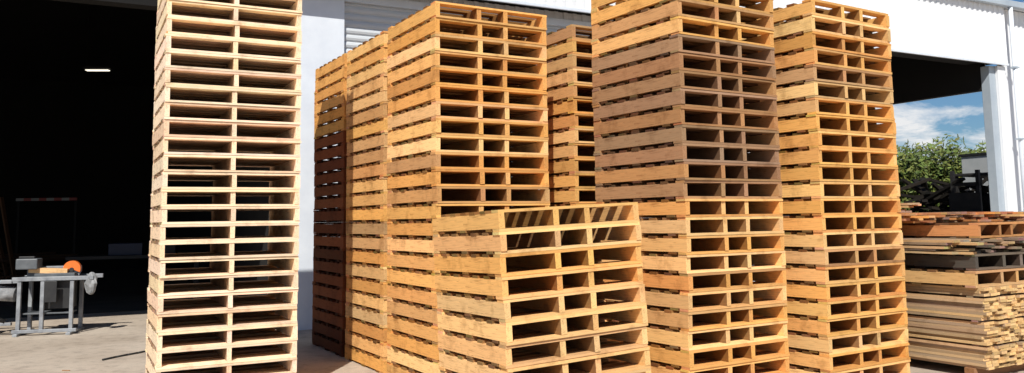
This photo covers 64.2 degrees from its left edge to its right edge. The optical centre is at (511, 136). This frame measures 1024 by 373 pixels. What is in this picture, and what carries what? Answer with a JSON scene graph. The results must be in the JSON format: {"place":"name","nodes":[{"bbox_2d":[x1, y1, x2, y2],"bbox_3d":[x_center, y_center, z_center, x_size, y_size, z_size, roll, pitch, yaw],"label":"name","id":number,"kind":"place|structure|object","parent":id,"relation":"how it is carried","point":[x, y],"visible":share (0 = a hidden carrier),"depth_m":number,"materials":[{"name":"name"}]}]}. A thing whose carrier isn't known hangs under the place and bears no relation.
{"place":"outdoors","nodes":[
{"label":"outdoors","id":0,"kind":"place"},
{"bbox_2d":[0,267,1023,372],"bbox_3d":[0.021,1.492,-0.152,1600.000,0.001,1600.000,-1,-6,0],"label":"ground","id":1,"kind":"structure","parent":0,"point":[94,342],"depth_m":9.80,"materials":[{"name":"concrete"}]},
{"bbox_2d":[0,197,76,305],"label":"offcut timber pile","id":2,"kind":"object","parent":1,"relation":"on","point":[10,261],"visible":0.45,"depth_m":15.87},
{"bbox_2d":[0,256,103,336],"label":"mitre saw bench","id":3,"kind":"object","parent":1,"relation":"on","point":[58,286],"visible":1,"depth_m":11.44,"materials":[{"name":"metal"}]},
{"bbox_2d":[102,351,144,360],"bbox_3d":[-4.381,2.531,9.593,0.040,0.020,1.054,-3,-6,20],"label":"power cable","id":4,"kind":"object","parent":1,"relation":"on","point":[123,355],"visible":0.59,"depth_m":9.38,"materials":[{"name":"black plastic"}]},
{"bbox_2d":[145,0,302,372],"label":"pallet stack","id":5,"kind":"object","parent":1,"relation":"on","point":[227,85],"visible":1,"depth_m":7.43,"materials":[{"name":"beige wood"}]},
{"bbox_2d":[312,53,392,356],"bbox_3d":[-1.704,0.821,10.075,1.187,3.450,1.192,3,-7,-30],"label":"pallet stack","id":6,"kind":"object","parent":1,"relation":"on","point":[329,295],"visible":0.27,"depth_m":9.71,"materials":[{"name":"brown wood"}]},
{"bbox_2d":[345,31,426,372],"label":"pallet stack","id":7,"kind":"object","parent":1,"relation":"on","point":[366,314],"visible":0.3,"depth_m":8.62,"materials":[{"name":"brown wood"}]},
{"bbox_2d":[386,1,549,372],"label":"pallet stack","id":8,"kind":"object","parent":1,"relation":"on","point":[474,88],"visible":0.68,"depth_m":7.59,"materials":[{"name":"brown wood"}]},
{"bbox_2d":[0,0,1023,329],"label":"industrial shed","id":9,"kind":"structure","parent":1,"relation":"on","point":[70,126],"depth_m":23.07,"materials":[{"name":"paint"}]},
{"bbox_2d":[15,198,77,274],"bbox_3d":[-10.216,2.398,17.850,1.300,2.120,0.065,0,-6,-5],"label":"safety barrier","id":10,"kind":"object","parent":9,"relation":"on","point":[18,200],"visible":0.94,"depth_m":17.91,"materials":[{"name":"black metal"}]},
{"bbox_2d":[83,13,112,70],"bbox_3d":[-11.338,-2.606,22.394,0.720,1.614,0.180,0,-6,-5],"label":"fluorescent lamp","id":11,"kind":"object","parent":9,"relation":"hanging from","point":[92,68],"visible":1,"depth_m":22.26,"materials":[{"name":"metal"}]},
{"bbox_2d":[65,243,201,298],"bbox_3d":[-7.364,2.660,16.024,2.400,1.150,0.800,1,-6,-20],"label":"workbench","id":12,"kind":"object","parent":9,"relation":"on","point":[125,250],"visible":0.48,"depth_m":15.80,"materials":[{"name":"metal"}]},
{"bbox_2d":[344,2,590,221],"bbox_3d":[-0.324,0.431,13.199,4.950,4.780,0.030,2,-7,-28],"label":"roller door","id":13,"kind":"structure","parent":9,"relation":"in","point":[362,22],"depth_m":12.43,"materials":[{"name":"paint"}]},
{"bbox_2d":[431,202,650,372],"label":"pallet stack","id":14,"kind":"object","parent":1,"relation":"on","point":[525,290],"visible":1,"depth_m":5.87,"materials":[{"name":"beige wood"}]},
{"bbox_2d":[519,24,629,206],"bbox_3d":[0.829,0.659,8.826,1.185,3.450,1.190,3,-7,-31],"label":"pallet stack","id":15,"kind":"object","parent":1,"relation":"on","point":[571,157],"visible":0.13,"depth_m":8.34,"materials":[{"name":"brown wood"}]},
{"bbox_2d":[591,0,789,372],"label":"pallet stack","id":16,"kind":"object","parent":1,"relation":"on","point":[695,170],"visible":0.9,"depth_m":6.98,"materials":[{"name":"brown wood"}]},
{"bbox_2d":[741,0,910,372],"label":"pallet stack","id":17,"kind":"object","parent":1,"relation":"on","point":[845,263],"visible":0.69,"depth_m":7.51,"materials":[{"name":"brown wood"}]},
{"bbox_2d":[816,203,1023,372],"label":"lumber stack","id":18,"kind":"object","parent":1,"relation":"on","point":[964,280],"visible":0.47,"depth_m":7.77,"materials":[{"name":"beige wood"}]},
{"bbox_2d":[880,134,985,212],"bbox_3d":[15.968,2.185,30.715,10.512,4.567,4.784,-1,-6,0],"label":"shrub row","id":19,"kind":"object","parent":1,"relation":"on","point":[918,165],"visible":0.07,"depth_m":29.95,"materials":[{"name":"green plant"}]},
{"bbox_2d":[900,172,989,212],"bbox_3d":[13.847,2.618,25.142,4.164,3.230,3.570,3,-7,-30],"label":"scrap timber heap","id":20,"kind":"object","parent":1,"relation":"on","point":[928,199],"visible":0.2,"depth_m":25.17,"materials":[{"name":"black wood"}]},
{"bbox_2d":[949,170,990,211],"bbox_3d":[13.808,2.384,24.125,3.950,2.750,1.250,3,-7,-35],"label":"forklift","id":21,"kind":"object","parent":1,"relation":"on","point":[966,202],"visible":0.23,"depth_m":23.74,"materials":[{"name":"black paint"}]},
{"bbox_2d":[958,152,988,189],"bbox_3d":[18.397,2.326,28.052,5.300,3.530,2.520,2,-6,-25],"label":"storage container","id":22,"kind":"object","parent":1,"relation":"on","point":[972,162],"visible":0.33,"depth_m":27.77,"materials":[{"name":"metal"}]},
{"bbox_2d":[875,0,1023,163],"label":"sky","id":23,"kind":"structure","parent":0,"point":[921,121],"materials":[{"name":"blue"}]}
]}

